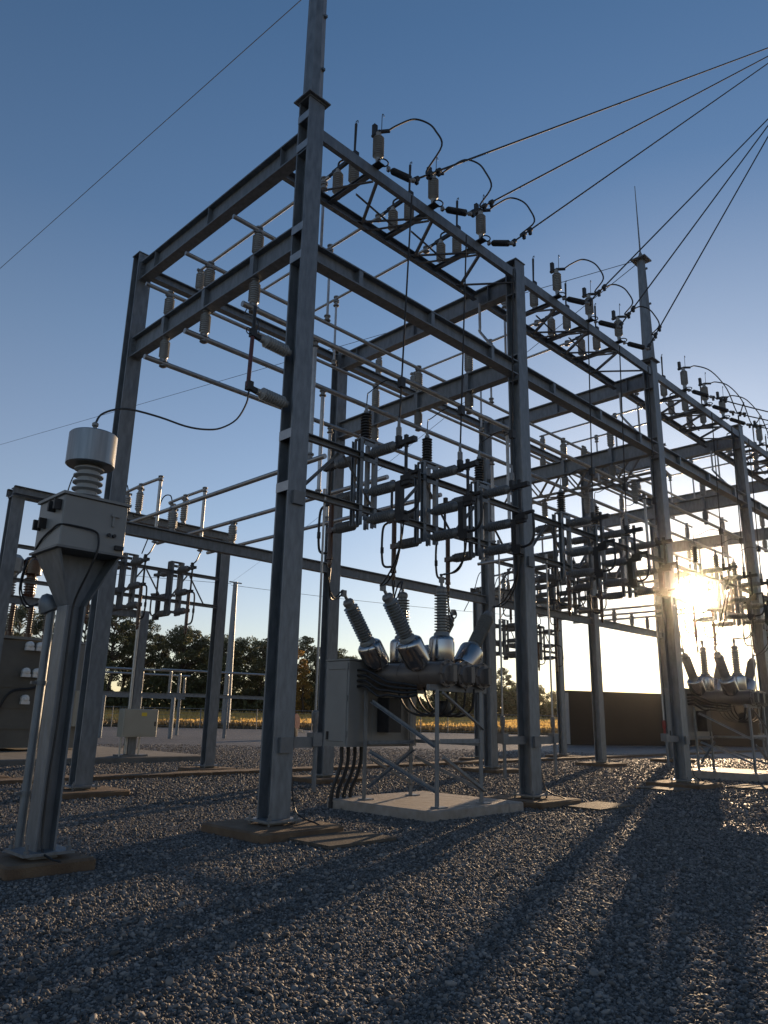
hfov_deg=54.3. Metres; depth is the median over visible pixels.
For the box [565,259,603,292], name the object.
loop jumper
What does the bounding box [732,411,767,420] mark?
overhead conductor
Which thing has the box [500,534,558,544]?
bus tube
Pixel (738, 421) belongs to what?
strain insulator
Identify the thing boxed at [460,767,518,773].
concrete footing
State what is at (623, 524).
surge arrester
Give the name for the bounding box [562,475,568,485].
post insulator
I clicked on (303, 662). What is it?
golden tree
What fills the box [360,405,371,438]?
surge arrester
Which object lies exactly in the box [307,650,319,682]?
pine tree
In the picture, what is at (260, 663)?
broadleaf tree
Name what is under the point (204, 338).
bus tube
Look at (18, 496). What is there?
steel gantry
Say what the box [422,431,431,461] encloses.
surge arrester
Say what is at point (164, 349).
post insulator
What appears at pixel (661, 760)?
concrete footing
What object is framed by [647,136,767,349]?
overhead conductor
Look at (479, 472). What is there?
surge arrester
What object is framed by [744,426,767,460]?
air switch
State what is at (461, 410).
drop conductor
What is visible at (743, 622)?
disconnect switch
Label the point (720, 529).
drop conductor
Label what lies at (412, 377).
post insulator
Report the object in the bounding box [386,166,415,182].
strain insulator
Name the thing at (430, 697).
broadleaf tree
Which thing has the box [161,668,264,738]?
bus stand
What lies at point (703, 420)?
air switch
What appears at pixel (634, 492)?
post insulator
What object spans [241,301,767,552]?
bus tube
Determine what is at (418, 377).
post insulator
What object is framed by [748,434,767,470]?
air switch
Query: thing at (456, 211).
strain insulator
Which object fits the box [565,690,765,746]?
control building
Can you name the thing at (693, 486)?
bus tube
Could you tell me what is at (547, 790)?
ground lead
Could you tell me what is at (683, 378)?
air switch
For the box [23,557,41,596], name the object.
voltage transformer
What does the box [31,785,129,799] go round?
concrete footing
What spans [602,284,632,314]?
loop jumper
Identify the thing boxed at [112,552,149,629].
disconnect switch
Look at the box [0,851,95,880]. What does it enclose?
concrete footing
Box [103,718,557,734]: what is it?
dry grass
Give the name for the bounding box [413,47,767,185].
overhead conductor
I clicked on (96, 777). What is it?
cable trench
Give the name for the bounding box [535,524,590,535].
bus tube
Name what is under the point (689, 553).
post insulator
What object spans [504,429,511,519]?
bus tube
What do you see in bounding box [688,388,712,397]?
strain insulator
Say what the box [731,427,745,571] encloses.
drop conductor
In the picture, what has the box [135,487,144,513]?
post insulator
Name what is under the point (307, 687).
golden tree
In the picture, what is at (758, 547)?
drop conductor
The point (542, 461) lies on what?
post insulator
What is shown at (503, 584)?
post insulator
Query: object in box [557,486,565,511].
surge arrester
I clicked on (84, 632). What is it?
pine tree
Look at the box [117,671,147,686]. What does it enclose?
broadleaf tree
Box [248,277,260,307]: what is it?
post insulator
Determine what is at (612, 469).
post insulator
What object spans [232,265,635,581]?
shield wire
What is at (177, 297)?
bus tube
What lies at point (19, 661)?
power transformer
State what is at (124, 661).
pine tree
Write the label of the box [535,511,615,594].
disconnect switch
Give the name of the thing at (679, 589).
bus tube
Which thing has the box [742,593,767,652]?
disconnect switch
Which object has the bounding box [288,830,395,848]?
ground mat
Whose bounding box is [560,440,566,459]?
post insulator
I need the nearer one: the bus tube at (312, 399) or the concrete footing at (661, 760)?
the bus tube at (312, 399)
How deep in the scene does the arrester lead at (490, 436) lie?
15.86 m
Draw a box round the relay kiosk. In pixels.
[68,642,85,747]
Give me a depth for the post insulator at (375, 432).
21.03 m
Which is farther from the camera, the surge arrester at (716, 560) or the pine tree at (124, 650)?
the pine tree at (124, 650)
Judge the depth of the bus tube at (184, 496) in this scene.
23.36 m
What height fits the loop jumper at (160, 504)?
1.820 m
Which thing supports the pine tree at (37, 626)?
on the field
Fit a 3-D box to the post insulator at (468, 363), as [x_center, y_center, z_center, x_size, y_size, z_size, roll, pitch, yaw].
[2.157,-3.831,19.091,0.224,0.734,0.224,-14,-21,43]
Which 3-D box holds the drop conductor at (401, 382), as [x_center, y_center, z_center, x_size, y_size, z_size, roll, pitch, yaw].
[0.378,-3.741,13.831,0.111,5.051,0.285,-14,-21,43]
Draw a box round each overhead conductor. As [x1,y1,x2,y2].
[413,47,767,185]
[471,56,767,217]
[511,63,767,246]
[588,119,767,305]
[619,125,767,328]
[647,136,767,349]
[712,396,767,411]
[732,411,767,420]
[749,423,767,428]
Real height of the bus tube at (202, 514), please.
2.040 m
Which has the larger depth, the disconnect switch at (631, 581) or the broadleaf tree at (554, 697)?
the broadleaf tree at (554, 697)
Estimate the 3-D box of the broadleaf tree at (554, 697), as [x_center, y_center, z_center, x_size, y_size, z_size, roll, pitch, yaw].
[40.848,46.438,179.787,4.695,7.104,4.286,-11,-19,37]
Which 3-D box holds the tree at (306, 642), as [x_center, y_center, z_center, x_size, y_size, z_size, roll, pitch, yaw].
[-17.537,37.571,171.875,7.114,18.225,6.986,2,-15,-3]
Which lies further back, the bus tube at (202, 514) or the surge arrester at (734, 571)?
the surge arrester at (734, 571)
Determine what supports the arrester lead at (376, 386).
attached to the surge arrester at (366, 424)
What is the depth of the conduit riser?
8.58 m
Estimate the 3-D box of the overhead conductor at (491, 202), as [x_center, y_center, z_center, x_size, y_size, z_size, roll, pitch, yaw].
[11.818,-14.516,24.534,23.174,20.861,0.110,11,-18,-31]
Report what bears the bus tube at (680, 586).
attached to the bus tube
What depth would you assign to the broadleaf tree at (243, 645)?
168.92 m
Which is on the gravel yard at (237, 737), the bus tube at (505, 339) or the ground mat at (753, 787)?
the ground mat at (753, 787)
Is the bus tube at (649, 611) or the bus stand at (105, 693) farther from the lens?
the bus stand at (105, 693)
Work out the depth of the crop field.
127.52 m
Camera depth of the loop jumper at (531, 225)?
17.80 m
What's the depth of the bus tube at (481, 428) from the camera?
24.99 m
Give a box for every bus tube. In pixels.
[126,477,162,491]
[129,454,326,522]
[143,354,692,561]
[145,282,692,527]
[151,475,163,542]
[156,475,388,544]
[168,488,205,503]
[183,328,731,558]
[185,251,727,521]
[197,175,330,271]
[197,487,207,551]
[206,493,441,553]
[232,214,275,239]
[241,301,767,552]
[260,212,385,292]
[308,339,318,458]
[315,245,432,311]
[315,389,325,492]
[320,182,327,245]
[324,249,332,321]
[325,427,332,520]
[331,300,338,365]
[376,301,505,358]
[410,320,540,374]
[477,544,593,565]
[479,391,483,431]
[481,488,484,561]
[489,388,493,402]
[489,459,495,542]
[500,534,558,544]
[502,302,506,353]
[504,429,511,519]
[527,340,571,358]
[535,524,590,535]
[538,596,745,616]
[539,402,662,436]
[559,604,744,620]
[566,414,677,444]
[573,609,745,623]
[595,438,600,482]
[603,584,706,594]
[619,513,626,577]
[621,450,732,475]
[635,393,640,431]
[636,459,748,482]
[638,577,687,583]
[642,494,651,567]
[668,477,674,517]
[675,556,682,612]
[691,461,694,497]
[697,545,704,598]
[717,456,720,478]
[723,532,733,596]
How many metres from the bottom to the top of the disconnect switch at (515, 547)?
2.245 m
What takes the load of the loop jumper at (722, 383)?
attached to the air switch at (683, 378)
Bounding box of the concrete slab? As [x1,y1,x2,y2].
[0,746,200,765]
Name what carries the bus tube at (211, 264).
on the post insulator at (563, 446)
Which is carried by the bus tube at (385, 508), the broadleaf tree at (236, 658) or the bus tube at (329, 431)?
the bus tube at (329, 431)
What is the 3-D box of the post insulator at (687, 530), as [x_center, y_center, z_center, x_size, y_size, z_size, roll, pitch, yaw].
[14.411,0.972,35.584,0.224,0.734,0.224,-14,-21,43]
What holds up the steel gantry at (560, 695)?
on the concrete footing at (466, 758)
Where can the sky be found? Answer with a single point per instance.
(83, 83)
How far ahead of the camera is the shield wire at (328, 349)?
35.88 m
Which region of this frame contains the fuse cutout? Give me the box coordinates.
[245,305,291,408]
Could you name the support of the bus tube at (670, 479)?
on the bus tube at (177, 297)
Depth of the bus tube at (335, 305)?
20.65 m
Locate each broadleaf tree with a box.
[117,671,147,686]
[154,625,208,705]
[179,634,224,703]
[195,634,246,709]
[223,636,264,703]
[241,638,266,711]
[318,648,349,679]
[422,690,441,702]
[539,685,549,705]
[545,691,556,703]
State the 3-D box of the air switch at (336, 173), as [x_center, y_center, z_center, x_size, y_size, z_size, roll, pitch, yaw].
[-0.615,-7.531,15.770,1.919,1.669,0.292,-14,-21,43]
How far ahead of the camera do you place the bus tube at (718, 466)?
30.56 m
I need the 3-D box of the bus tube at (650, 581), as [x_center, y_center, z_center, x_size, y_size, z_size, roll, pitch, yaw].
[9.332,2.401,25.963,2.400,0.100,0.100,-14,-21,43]
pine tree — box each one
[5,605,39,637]
[31,612,55,638]
[82,614,88,641]
[105,604,134,707]
[108,620,135,689]
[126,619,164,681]
[146,633,169,706]
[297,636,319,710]
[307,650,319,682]
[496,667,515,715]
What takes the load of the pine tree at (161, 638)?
on the field
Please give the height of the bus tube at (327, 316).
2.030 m
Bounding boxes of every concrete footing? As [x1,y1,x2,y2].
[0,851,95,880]
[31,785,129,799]
[178,766,235,770]
[201,816,343,843]
[292,775,361,784]
[459,757,499,760]
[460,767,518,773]
[484,794,581,809]
[545,754,580,756]
[575,761,626,766]
[646,779,721,789]
[650,758,694,762]
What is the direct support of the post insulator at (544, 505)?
hanging from the steel gantry at (301, 252)
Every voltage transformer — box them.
[11,554,23,594]
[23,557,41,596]
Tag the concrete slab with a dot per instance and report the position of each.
(17, 756)
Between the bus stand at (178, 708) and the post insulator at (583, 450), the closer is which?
the post insulator at (583, 450)
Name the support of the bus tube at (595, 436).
on the post insulator
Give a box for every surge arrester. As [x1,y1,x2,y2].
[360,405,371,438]
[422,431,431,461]
[474,452,483,480]
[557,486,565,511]
[592,500,598,524]
[622,514,630,536]
[691,542,698,561]
[712,551,719,566]
[730,558,737,574]
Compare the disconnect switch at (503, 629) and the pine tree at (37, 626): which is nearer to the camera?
the disconnect switch at (503, 629)
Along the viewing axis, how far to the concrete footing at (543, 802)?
14.90 m
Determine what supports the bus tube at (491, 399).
on the bus tube at (211, 264)
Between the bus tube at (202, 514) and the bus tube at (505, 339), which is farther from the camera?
the bus tube at (202, 514)
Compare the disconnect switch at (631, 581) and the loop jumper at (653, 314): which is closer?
the disconnect switch at (631, 581)
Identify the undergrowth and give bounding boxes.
[103,667,556,717]
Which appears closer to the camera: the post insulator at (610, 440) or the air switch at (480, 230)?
the air switch at (480, 230)
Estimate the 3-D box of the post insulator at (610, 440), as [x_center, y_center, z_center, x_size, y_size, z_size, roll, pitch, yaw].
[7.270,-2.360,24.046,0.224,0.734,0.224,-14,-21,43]
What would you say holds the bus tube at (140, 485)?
on the post insulator at (139, 501)
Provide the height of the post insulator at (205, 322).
0.598 m
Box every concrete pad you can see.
[327,791,523,821]
[691,767,767,781]
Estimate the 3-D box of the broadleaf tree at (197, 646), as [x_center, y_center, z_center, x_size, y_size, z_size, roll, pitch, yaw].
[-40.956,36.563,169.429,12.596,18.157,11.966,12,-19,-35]
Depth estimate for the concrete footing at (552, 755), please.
35.37 m
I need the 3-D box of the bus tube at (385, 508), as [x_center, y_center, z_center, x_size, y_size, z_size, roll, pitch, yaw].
[-2.069,0.434,19.676,9.350,0.100,0.100,-14,-21,43]
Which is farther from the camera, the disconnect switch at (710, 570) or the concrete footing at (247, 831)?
the disconnect switch at (710, 570)
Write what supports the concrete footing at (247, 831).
on the gravel yard at (237, 737)
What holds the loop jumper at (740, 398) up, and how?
attached to the air switch at (685, 406)
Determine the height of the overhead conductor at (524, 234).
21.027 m
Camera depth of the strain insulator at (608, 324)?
20.52 m
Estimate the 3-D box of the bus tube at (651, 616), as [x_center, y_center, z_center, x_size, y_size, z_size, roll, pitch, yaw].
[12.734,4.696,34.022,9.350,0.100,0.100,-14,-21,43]
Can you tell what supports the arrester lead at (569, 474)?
attached to the surge arrester at (561, 502)
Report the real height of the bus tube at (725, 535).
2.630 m
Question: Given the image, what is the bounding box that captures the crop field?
[104,707,557,728]
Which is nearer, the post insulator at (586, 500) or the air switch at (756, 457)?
the post insulator at (586, 500)
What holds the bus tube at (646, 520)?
hanging from the bus tube at (325, 342)
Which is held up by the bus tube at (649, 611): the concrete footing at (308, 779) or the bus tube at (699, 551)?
the bus tube at (699, 551)
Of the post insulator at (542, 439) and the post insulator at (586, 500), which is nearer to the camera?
the post insulator at (586, 500)
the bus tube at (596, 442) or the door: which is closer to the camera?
the door
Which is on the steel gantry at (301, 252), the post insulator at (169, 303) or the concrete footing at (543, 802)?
the post insulator at (169, 303)
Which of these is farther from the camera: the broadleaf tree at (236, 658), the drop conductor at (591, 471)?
the broadleaf tree at (236, 658)
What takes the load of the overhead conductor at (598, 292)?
attached to the strain insulator at (576, 300)
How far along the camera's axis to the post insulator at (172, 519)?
17.79 m
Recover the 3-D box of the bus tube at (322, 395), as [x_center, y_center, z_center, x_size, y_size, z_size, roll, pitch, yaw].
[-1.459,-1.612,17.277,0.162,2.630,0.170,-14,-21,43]
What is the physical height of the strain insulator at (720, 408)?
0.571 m
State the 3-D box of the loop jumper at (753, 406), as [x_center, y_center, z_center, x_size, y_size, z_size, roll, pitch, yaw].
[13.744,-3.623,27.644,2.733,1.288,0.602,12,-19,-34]
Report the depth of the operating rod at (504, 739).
15.18 m
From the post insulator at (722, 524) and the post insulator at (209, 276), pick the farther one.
the post insulator at (722, 524)
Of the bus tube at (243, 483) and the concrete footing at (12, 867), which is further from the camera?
the bus tube at (243, 483)
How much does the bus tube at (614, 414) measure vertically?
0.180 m
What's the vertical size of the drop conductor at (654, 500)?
5.051 m
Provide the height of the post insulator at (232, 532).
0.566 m
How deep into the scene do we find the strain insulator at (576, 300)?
19.40 m
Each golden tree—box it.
[295,645,309,711]
[295,668,313,713]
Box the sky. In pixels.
[0,0,767,713]
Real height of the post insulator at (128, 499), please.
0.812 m
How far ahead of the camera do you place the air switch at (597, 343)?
22.24 m
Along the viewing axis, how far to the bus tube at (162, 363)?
18.32 m
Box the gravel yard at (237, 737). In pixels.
[0,727,767,1023]
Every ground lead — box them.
[291,704,319,824]
[541,766,565,798]
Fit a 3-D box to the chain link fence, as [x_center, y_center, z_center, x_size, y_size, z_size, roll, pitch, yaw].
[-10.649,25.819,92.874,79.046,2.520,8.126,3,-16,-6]
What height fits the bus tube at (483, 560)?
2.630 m
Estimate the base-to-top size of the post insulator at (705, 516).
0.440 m
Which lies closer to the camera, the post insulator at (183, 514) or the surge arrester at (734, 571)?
the post insulator at (183, 514)
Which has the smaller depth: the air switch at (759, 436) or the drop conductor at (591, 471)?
the drop conductor at (591, 471)
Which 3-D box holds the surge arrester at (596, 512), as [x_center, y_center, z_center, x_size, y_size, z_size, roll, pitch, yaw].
[5.481,0.034,19.428,0.205,0.700,0.210,-14,-21,43]
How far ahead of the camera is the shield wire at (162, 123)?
23.57 m
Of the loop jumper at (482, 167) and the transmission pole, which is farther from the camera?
the transmission pole
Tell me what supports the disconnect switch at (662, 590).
attached to the steel gantry at (301, 252)
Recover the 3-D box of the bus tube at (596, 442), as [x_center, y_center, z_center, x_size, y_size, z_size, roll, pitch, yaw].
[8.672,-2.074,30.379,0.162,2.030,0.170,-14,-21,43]
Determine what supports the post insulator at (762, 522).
on the steel gantry at (301, 252)
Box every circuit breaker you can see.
[324,521,519,808]
[663,570,767,773]
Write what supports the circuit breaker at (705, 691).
on the concrete pad at (745, 775)
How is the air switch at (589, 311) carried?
on the steel gantry at (301, 252)
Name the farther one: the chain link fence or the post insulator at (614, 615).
the chain link fence
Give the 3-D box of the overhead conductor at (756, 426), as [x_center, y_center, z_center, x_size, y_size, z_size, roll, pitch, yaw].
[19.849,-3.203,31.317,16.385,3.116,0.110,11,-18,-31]
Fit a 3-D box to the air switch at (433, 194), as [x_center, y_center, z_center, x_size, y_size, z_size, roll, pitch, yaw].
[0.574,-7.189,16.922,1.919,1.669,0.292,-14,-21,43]
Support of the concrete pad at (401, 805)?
on the gravel yard at (237, 737)
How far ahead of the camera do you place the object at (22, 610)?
156.91 m
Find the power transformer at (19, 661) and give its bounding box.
[0,604,52,747]
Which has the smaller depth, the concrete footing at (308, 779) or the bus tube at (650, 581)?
the concrete footing at (308, 779)
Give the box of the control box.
[116,709,158,736]
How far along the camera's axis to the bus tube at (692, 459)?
33.08 m
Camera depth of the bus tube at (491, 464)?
21.84 m
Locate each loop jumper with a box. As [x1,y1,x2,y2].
[141,494,171,553]
[390,118,442,173]
[444,159,491,206]
[491,197,534,235]
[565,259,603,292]
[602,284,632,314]
[635,306,659,334]
[691,365,743,412]
[711,381,761,424]
[728,395,767,433]
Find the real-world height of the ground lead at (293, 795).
12.669 m
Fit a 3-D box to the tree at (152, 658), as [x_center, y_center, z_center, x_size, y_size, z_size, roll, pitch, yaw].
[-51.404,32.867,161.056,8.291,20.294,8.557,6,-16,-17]
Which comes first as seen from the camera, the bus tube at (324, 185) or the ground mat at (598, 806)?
the ground mat at (598, 806)
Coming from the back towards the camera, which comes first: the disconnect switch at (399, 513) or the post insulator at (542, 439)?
the post insulator at (542, 439)
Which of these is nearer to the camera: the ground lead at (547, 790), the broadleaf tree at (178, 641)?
the ground lead at (547, 790)
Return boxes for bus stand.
[98,667,183,737]
[105,671,189,734]
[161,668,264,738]
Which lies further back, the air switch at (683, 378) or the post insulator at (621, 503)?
the post insulator at (621, 503)
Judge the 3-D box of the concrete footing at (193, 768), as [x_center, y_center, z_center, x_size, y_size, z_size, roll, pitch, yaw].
[-5.274,7.700,22.292,1.240,0.185,1.240,-14,-21,43]
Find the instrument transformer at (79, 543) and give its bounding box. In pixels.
[4,422,131,862]
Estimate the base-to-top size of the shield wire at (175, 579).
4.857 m
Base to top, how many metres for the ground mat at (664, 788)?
0.040 m
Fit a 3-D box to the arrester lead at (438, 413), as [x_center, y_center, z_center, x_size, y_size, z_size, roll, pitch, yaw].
[1.130,-1.861,14.748,0.867,0.286,0.186,-12,-20,40]
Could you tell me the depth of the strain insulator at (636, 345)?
21.66 m
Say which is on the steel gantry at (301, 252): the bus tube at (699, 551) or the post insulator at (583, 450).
the post insulator at (583, 450)
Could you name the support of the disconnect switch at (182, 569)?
attached to the steel gantry at (18, 496)
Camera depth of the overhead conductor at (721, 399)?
24.90 m
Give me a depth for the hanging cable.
10.47 m
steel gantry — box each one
[0,485,229,767]
[63,0,767,826]
[470,587,570,757]
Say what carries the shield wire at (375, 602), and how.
attached to the transmission pole
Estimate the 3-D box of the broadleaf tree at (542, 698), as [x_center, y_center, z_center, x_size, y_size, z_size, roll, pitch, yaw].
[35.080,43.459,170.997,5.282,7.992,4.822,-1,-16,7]
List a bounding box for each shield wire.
[0,261,634,444]
[1,0,300,267]
[117,574,230,583]
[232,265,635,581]
[233,585,547,617]
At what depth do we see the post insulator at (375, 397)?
21.31 m
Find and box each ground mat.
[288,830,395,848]
[563,801,633,810]
[635,785,692,791]
[726,784,767,790]
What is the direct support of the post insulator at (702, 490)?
on the steel gantry at (301, 252)
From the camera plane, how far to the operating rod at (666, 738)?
20.13 m
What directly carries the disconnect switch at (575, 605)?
attached to the steel gantry at (301, 252)
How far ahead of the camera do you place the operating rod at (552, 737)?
16.32 m
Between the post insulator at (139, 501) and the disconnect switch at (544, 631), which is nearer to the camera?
the post insulator at (139, 501)
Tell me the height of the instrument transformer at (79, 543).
5.000 m
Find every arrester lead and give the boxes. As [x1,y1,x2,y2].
[366,379,396,404]
[427,407,457,430]
[478,431,508,451]
[560,469,588,485]
[594,484,620,499]
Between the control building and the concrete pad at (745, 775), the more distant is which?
the control building
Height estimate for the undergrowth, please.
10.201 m
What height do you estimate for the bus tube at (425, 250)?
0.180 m
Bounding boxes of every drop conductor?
[396,195,412,435]
[457,235,466,459]
[509,269,515,479]
[587,323,594,511]
[619,345,628,525]
[647,366,658,537]
[711,412,724,563]
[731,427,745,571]
[748,439,762,578]
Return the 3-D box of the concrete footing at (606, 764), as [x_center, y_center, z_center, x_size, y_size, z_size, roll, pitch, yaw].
[8.574,9.985,29.554,1.480,0.185,1.480,-14,-21,43]
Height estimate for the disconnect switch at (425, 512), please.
2.245 m
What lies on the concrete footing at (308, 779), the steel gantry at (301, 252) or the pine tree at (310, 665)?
the steel gantry at (301, 252)
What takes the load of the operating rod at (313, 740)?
attached to the steel gantry at (301, 252)
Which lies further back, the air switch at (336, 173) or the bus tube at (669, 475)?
the bus tube at (669, 475)
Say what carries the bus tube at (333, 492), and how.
on the post insulator at (232, 532)
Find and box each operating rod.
[294,489,326,791]
[497,540,525,778]
[541,554,558,774]
[652,586,678,767]
[749,625,767,760]
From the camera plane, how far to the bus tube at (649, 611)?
33.07 m
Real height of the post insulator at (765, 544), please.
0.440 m
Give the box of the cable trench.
[0,750,762,784]
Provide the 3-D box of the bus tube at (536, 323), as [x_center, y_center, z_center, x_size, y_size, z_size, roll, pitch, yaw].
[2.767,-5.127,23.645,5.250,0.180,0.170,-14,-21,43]
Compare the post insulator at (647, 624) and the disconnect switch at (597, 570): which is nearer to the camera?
the disconnect switch at (597, 570)
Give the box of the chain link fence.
[104,706,557,732]
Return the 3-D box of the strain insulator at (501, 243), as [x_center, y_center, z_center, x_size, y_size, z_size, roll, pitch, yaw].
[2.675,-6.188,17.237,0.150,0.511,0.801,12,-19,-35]
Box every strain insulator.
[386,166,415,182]
[440,206,472,216]
[487,240,513,246]
[562,296,589,305]
[594,319,620,328]
[623,340,649,350]
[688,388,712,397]
[708,403,732,412]
[726,416,748,425]
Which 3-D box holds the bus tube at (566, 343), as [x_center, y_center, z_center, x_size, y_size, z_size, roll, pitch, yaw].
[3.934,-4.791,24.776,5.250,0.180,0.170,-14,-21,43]
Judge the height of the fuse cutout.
2.527 m
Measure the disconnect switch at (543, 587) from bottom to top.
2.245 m
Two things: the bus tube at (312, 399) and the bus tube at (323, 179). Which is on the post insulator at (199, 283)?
the bus tube at (323, 179)
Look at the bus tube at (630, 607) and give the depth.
31.72 m
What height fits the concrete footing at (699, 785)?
0.185 m
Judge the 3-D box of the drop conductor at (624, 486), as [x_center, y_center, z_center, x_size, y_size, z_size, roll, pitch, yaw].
[6.187,-2.069,19.460,0.111,5.051,0.285,-14,-21,43]
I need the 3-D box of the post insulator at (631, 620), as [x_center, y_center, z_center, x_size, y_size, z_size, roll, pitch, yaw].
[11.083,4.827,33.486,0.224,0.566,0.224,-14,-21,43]
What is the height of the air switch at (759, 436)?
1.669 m
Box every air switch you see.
[326,114,389,199]
[381,157,443,230]
[429,194,490,262]
[525,255,565,308]
[541,280,597,335]
[569,303,626,355]
[660,354,691,397]
[668,372,712,416]
[681,386,729,428]
[726,415,766,453]
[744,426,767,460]
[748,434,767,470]
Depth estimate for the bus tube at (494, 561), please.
22.99 m
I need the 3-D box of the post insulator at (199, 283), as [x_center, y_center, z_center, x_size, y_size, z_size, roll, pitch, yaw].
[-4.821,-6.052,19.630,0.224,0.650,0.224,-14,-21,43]
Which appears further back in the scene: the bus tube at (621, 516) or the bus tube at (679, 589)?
the bus tube at (679, 589)
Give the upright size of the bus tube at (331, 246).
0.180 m
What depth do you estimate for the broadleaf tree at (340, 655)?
168.94 m
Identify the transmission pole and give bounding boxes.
[221,581,241,724]
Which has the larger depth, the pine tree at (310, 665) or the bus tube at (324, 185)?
the pine tree at (310, 665)
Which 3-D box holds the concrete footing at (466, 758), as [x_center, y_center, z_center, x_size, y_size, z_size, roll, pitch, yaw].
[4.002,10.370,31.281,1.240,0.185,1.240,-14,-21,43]
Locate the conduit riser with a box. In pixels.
[14,556,57,847]
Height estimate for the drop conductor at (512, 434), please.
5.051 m
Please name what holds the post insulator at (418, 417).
on the steel gantry at (301, 252)
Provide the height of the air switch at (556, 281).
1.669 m
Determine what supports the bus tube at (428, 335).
on the post insulator at (378, 361)
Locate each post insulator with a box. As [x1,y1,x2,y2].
[125,492,131,510]
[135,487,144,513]
[159,336,169,361]
[163,293,174,314]
[167,507,178,530]
[180,498,188,523]
[195,268,204,289]
[199,310,210,335]
[203,264,215,286]
[228,521,237,542]
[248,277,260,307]
[252,229,263,252]
[371,426,378,439]
[372,386,379,406]
[375,357,381,373]
[410,372,414,389]
[414,368,422,392]
[414,410,421,426]
[464,354,472,372]
[465,392,473,406]
[501,576,505,588]
[540,435,544,449]
[540,456,545,465]
[541,499,547,516]
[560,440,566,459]
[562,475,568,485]
[581,445,586,454]
[583,490,590,512]
[607,432,613,447]
[609,463,615,475]
[611,609,616,621]
[619,496,624,510]
[629,613,634,625]
[631,479,638,503]
[645,617,649,628]
[684,525,689,537]
[687,550,691,558]
[699,483,705,496]
[702,510,708,519]
[720,519,724,528]
[759,516,764,527]
[762,539,767,548]
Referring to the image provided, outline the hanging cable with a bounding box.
[95,390,249,430]
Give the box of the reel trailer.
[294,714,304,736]
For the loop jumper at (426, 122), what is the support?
attached to the overhead conductor at (437, 171)
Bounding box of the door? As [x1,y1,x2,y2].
[123,710,157,735]
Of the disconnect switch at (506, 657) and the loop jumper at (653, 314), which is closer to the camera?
the loop jumper at (653, 314)
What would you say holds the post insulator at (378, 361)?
on the steel gantry at (301, 252)
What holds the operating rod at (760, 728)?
attached to the steel gantry at (301, 252)
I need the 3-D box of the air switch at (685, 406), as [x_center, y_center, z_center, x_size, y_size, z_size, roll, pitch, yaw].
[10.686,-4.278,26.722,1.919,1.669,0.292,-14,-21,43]
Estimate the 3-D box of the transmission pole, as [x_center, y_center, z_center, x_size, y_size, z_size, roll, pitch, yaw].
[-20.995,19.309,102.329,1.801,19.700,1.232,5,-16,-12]
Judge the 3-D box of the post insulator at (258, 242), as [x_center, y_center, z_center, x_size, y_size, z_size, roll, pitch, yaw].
[-2.462,-5.230,14.633,0.224,0.577,0.224,-14,-21,43]
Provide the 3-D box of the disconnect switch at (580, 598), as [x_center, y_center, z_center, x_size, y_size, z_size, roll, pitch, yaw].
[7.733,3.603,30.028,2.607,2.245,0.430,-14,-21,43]
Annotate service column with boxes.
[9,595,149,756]
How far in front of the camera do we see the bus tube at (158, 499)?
21.84 m
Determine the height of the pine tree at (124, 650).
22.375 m
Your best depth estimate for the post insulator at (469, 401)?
18.73 m
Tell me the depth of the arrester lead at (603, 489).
19.22 m
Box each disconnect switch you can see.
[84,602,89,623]
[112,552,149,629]
[149,561,196,634]
[317,434,420,567]
[380,459,482,580]
[435,479,534,591]
[496,619,514,655]
[498,624,545,670]
[502,564,561,623]
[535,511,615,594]
[535,568,585,623]
[537,626,563,672]
[549,577,606,631]
[556,524,649,615]
[589,536,679,622]
[675,562,737,583]
[683,572,764,641]
[702,579,767,644]
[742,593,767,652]
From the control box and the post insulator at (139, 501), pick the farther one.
the control box
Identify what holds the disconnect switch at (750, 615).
attached to the steel gantry at (301, 252)
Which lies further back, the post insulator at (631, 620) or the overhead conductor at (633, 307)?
the post insulator at (631, 620)

